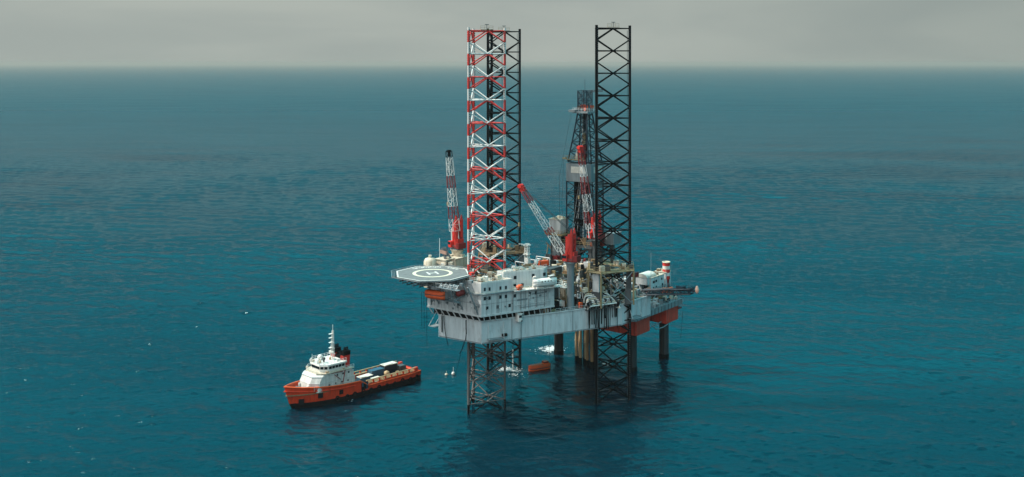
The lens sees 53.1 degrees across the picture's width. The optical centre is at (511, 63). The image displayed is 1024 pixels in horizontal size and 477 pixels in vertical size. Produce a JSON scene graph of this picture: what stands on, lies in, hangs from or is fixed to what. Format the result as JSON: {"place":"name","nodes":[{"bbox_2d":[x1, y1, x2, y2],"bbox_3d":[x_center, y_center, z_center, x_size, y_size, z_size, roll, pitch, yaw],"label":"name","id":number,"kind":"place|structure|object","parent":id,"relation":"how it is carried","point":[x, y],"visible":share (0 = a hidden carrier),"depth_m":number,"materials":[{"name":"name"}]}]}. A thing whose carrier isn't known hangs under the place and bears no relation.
{"place":"outdoors","nodes":[
{"label":"outdoors","id":0,"kind":"place"},
{"bbox_2d":[0,65,1023,476],"bbox_3d":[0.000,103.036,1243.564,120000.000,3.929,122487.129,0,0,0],"label":"sea","id":1,"kind":"structure","parent":0,"point":[198,263],"depth_m":513.27,"materials":[{"name":"liquid"}]},
{"bbox_2d":[284,330,420,407],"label":"supply vessel","id":2,"kind":"object","parent":1,"relation":"on","point":[328,379],"visible":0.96,"depth_m":308.91,"materials":[{"name":"orange"}]},
{"bbox_2d":[356,373,372,381],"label":"covered skid","id":3,"kind":"object","parent":2,"relation":"on","point":[364,377],"visible":0.93,"depth_m":321.68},
{"bbox_2d":[367,367,384,376],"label":"container","id":4,"kind":"object","parent":2,"relation":"on","point":[378,371],"visible":0.86,"depth_m":325.80,"materials":[{"name":"blue metal"}]},
{"bbox_2d":[380,363,396,373],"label":"container","id":5,"kind":"object","parent":2,"relation":"on","point":[392,368],"visible":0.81,"depth_m":329.75,"materials":[{"name":"black metal"}]},
{"bbox_2d":[380,361,396,365],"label":"tarpaulin","id":6,"kind":"object","parent":5,"relation":"on","point":[388,363],"visible":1,"depth_m":329.96,"materials":[{"name":"white fabric"}]},
{"bbox_2d":[397,363,405,370],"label":"container","id":7,"kind":"object","parent":2,"relation":"on","point":[401,367],"visible":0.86,"depth_m":331.80,"materials":[{"name":"grey metal"}]},
{"bbox_2d":[501,366,522,371],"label":"foam","id":8,"kind":"object","parent":1,"relation":"on","point":[509,369],"visible":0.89,"depth_m":340.34,"materials":[{"name":"grey"}]},
{"bbox_2d":[528,360,550,370],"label":"lifeboat","id":9,"kind":"object","parent":1,"relation":"on","point":[544,364],"visible":1,"depth_m":340.22,"materials":[{"name":"orange paint"}]},
{"bbox_2d":[438,22,650,413],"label":"jackup rig","id":10,"kind":"object","parent":1,"relation":"in","point":[598,282],"visible":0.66,"depth_m":307.32,"materials":[{"name":"grey paint"}]},
{"bbox_2d":[429,313,437,326],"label":"side bracket","id":11,"kind":"object","parent":10,"relation":"attached to","point":[435,325],"visible":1,"depth_m":296.85,"materials":[{"name":"white metal"}]},
{"bbox_2d":[441,315,442,331],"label":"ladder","id":12,"kind":"object","parent":10,"relation":"hanging from","point":[441,323],"visible":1,"depth_m":294.91,"materials":[{"name":"white metal"}]},
{"bbox_2d":[435,247,455,266],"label":"generator house","id":13,"kind":"structure","parent":10,"relation":"on","point":[445,260],"depth_m":305.81,"materials":[{"name":"beige paint"}]},
{"bbox_2d":[439,238,445,258],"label":"flag pole","id":14,"kind":"object","parent":13,"relation":"attached to","point":[442,252],"visible":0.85,"depth_m":306.06,"materials":[{"name":"white metal"}]},
{"bbox_2d":[445,150,465,255],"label":"crane","id":15,"kind":"object","parent":10,"relation":"on","point":[456,244],"visible":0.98,"depth_m":316.01,"materials":[{"name":"beige paint"}]},
{"bbox_2d":[450,254,466,268],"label":"control cabin","id":16,"kind":"object","parent":10,"relation":"on","point":[461,260],"visible":0.3,"depth_m":314.31,"materials":[{"name":"beige metal"}]},
{"bbox_2d":[427,263,562,322],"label":"accommodation block","id":17,"kind":"structure","parent":10,"relation":"on","point":[499,295],"depth_m":291.75,"materials":[{"name":"grey paint"}]},
{"bbox_2d":[391,264,477,314],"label":"helideck","id":18,"kind":"object","parent":17,"relation":"attached to","point":[421,276],"visible":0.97,"depth_m":289.20,"materials":[{"name":"grey paint"}]},
{"bbox_2d":[424,255,435,287],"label":"storage tank","id":19,"kind":"object","parent":18,"relation":"on","point":[429,261],"visible":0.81,"depth_m":303.59,"materials":[{"name":"white metal"}]},
{"bbox_2d":[468,271,475,279],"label":"locker","id":20,"kind":"object","parent":18,"relation":"on","point":[471,273],"visible":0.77,"depth_m":290.14,"materials":[{"name":"red metal"}]},
{"bbox_2d":[428,288,465,305],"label":"lifeboat davit","id":21,"kind":"object","parent":17,"relation":"attached to","point":[452,301],"visible":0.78,"depth_m":285.80,"materials":[{"name":"grey paint"}]},
{"bbox_2d":[425,289,444,299],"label":"lifeboat","id":22,"kind":"object","parent":21,"relation":"hanging from","point":[434,294],"visible":1,"depth_m":285.90,"materials":[{"name":"orange paint"}]},
{"bbox_2d":[455,290,465,296],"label":"life raft","id":23,"kind":"object","parent":17,"relation":"on","point":[460,293],"visible":0.98,"depth_m":287.12,"materials":[{"name":"red paint"}]},
{"bbox_2d":[515,312,522,321],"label":"observation cabin","id":24,"kind":"object","parent":17,"relation":"hanging from","point":[518,316],"visible":1,"depth_m":291.69,"materials":[{"name":"white metal"}]},
{"bbox_2d":[516,284,522,289],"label":"life raft","id":25,"kind":"object","parent":17,"relation":"on","point":[519,287],"visible":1,"depth_m":290.77,"materials":[{"name":"orange paint"}]},
{"bbox_2d":[532,274,555,288],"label":"lifeboat davit","id":26,"kind":"object","parent":17,"relation":"on","point":[537,287],"visible":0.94,"depth_m":294.02,"materials":[{"name":"white paint"}]},
{"bbox_2d":[533,275,556,286],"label":"lifeboat","id":27,"kind":"object","parent":26,"relation":"hanging from","point":[550,280],"visible":1,"depth_m":293.62,"materials":[{"name":"white paint"}]},
{"bbox_2d":[487,322,503,340],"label":"side bracket","id":28,"kind":"object","parent":10,"relation":"attached to","point":[496,338],"visible":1,"depth_m":289.38,"materials":[{"name":"grey metal"}]},
{"bbox_2d":[512,349,513,368],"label":"water caisson","id":29,"kind":"object","parent":10,"relation":"attached to","point":[512,359],"visible":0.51,"depth_m":341.36,"materials":[{"name":"grey paint"}]},
{"bbox_2d":[519,243,530,264],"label":"antenna mast","id":30,"kind":"object","parent":10,"relation":"on","point":[527,259],"visible":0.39,"depth_m":305.71,"materials":[{"name":"white metal"}]},
{"bbox_2d":[537,260,548,265],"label":"container","id":31,"kind":"object","parent":10,"relation":"on","point":[542,262],"visible":0.91,"depth_m":304.54,"materials":[{"name":"orange metal"}]},
{"bbox_2d":[517,184,580,309],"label":"crane","id":32,"kind":"object","parent":10,"relation":"on","point":[571,257],"visible":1,"depth_m":302.12,"materials":[{"name":"grey paint"}]},
{"bbox_2d":[547,276,560,298],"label":"store shed","id":33,"kind":"structure","parent":10,"relation":"on","point":[556,292],"depth_m":303.54,"materials":[{"name":"grey paint"}]},
{"bbox_2d":[552,298,559,309],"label":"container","id":34,"kind":"object","parent":10,"relation":"on","point":[557,305],"visible":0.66,"depth_m":301.18,"materials":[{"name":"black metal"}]},
{"bbox_2d":[560,283,566,299],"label":"workshop","id":35,"kind":"structure","parent":10,"relation":"on","point":[563,288],"depth_m":307.30,"materials":[{"name":"beige paint"}]},
{"bbox_2d":[545,229,621,281],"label":"drilling platform","id":36,"kind":"structure","parent":10,"relation":"on","point":[613,239],"depth_m":335.96,"materials":[{"name":"grey paint"}]},
{"bbox_2d":[515,256,549,266],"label":"pipe rack","id":37,"kind":"object","parent":36,"relation":"on","point":[536,258],"visible":0.11,"depth_m":324.32,"materials":[{"name":"metal"}]},
{"bbox_2d":[547,265,561,274],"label":"container","id":38,"kind":"object","parent":36,"relation":"on","point":[556,268],"visible":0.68,"depth_m":317.70,"materials":[{"name":"grey metal"}]},
{"bbox_2d":[548,215,567,233],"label":"shaker house","id":39,"kind":"structure","parent":36,"relation":"on","point":[556,225],"depth_m":341.15,"materials":[{"name":"grey paint"}]},
{"bbox_2d":[559,89,603,239],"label":"derrick","id":40,"kind":"object","parent":36,"relation":"on","point":[573,172],"visible":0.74,"depth_m":341.77,"materials":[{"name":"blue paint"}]},
{"bbox_2d":[577,145,604,259],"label":"crane","id":41,"kind":"object","parent":10,"relation":"on","point":[591,234],"visible":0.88,"depth_m":329.14,"materials":[{"name":"grey paint"}]},
{"bbox_2d":[583,291,620,310],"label":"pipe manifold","id":42,"kind":"object","parent":10,"relation":"on","point":[592,301],"visible":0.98,"depth_m":305.13,"materials":[{"name":"white paint"}]},
{"bbox_2d":[586,303,589,325],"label":"hose","id":43,"kind":"object","parent":42,"relation":"hanging from","point":[588,313],"visible":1,"depth_m":302.26,"materials":[{"name":"black rubber"}]},
{"bbox_2d":[628,301,641,318],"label":"side bracket","id":44,"kind":"object","parent":10,"relation":"attached to","point":[635,316],"visible":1,"depth_m":312.88,"materials":[{"name":"grey metal"}]},
{"bbox_2d":[641,285,698,295],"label":"burner boom","id":45,"kind":"object","parent":10,"relation":"attached to","point":[680,289],"visible":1,"depth_m":315.00,"materials":[{"name":"grey paint"}]},
{"bbox_2d":[539,346,565,352],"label":"foam","id":46,"kind":"object","parent":1,"relation":"on","point":[550,349],"visible":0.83,"depth_m":364.44,"materials":[{"name":"grey"}]},
{"bbox_2d":[554,273,683,371],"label":"wellhead platform","id":47,"kind":"structure","parent":1,"relation":"in","point":[664,311],"depth_m":350.55,"materials":[{"name":"metal"}]},
{"bbox_2d":[575,331,577,361],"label":"conductor pipe","id":48,"kind":"object","parent":47,"relation":"attached to","point":[576,346],"visible":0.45,"depth_m":350.30,"materials":[{"name":"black metal"}]},
{"bbox_2d":[578,331,578,361],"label":"conductor pipe","id":49,"kind":"object","parent":47,"relation":"attached to","point":[578,346],"visible":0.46,"depth_m":349.89,"materials":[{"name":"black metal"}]},
{"bbox_2d":[579,331,581,363],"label":"conductor pipe","id":50,"kind":"object","parent":47,"relation":"attached to","point":[580,347],"visible":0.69,"depth_m":348.16,"materials":[{"name":"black metal"}]},
{"bbox_2d":[583,330,584,363],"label":"conductor pipe","id":51,"kind":"object","parent":47,"relation":"attached to","point":[583,345],"visible":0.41,"depth_m":347.86,"materials":[{"name":"brown metal"}]},
{"bbox_2d":[584,330,585,364],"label":"conductor pipe","id":52,"kind":"object","parent":47,"relation":"attached to","point":[585,349],"visible":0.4,"depth_m":346.64,"materials":[{"name":"black metal"}]},
{"bbox_2d":[586,330,588,365],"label":"conductor pipe","id":53,"kind":"object","parent":47,"relation":"attached to","point":[587,347],"visible":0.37,"depth_m":345.24,"materials":[{"name":"black metal"}]},
{"bbox_2d":[589,330,589,365],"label":"conductor pipe","id":54,"kind":"object","parent":47,"relation":"attached to","point":[589,347],"visible":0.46,"depth_m":345.12,"materials":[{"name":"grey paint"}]},
{"bbox_2d":[590,329,592,367],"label":"conductor pipe","id":55,"kind":"object","parent":47,"relation":"attached to","point":[591,348],"visible":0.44,"depth_m":343.37,"materials":[{"name":"black metal"}]},
{"bbox_2d":[593,329,594,367],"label":"conductor pipe","id":56,"kind":"object","parent":47,"relation":"attached to","point":[593,348],"visible":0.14,"depth_m":342.94,"materials":[{"name":"black metal"}]},
{"bbox_2d":[636,271,655,284],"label":"storage tent","id":57,"kind":"object","parent":47,"relation":"on","point":[643,278],"visible":0.71,"depth_m":348.71,"materials":[{"name":"white fabric"}]},
{"bbox_2d":[637,271,663,289],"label":"control house","id":58,"kind":"structure","parent":47,"relation":"on","point":[657,280],"depth_m":351.76,"materials":[{"name":"grey paint"}]},
{"bbox_2d":[655,268,670,286],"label":"cabin","id":59,"kind":"object","parent":47,"relation":"on","point":[659,270],"visible":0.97,"depth_m":357.63,"materials":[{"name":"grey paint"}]},
{"bbox_2d":[662,261,669,286],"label":"exhaust stack","id":60,"kind":"object","parent":47,"relation":"on","point":[665,265],"visible":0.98,"depth_m":356.94,"materials":[{"name":"red paint"}]},
{"bbox_2d":[0,0,1023,64],"label":"sky","id":61,"kind":"structure","parent":0,"point":[32,32],"materials":[{"name":"grey"}]}
]}

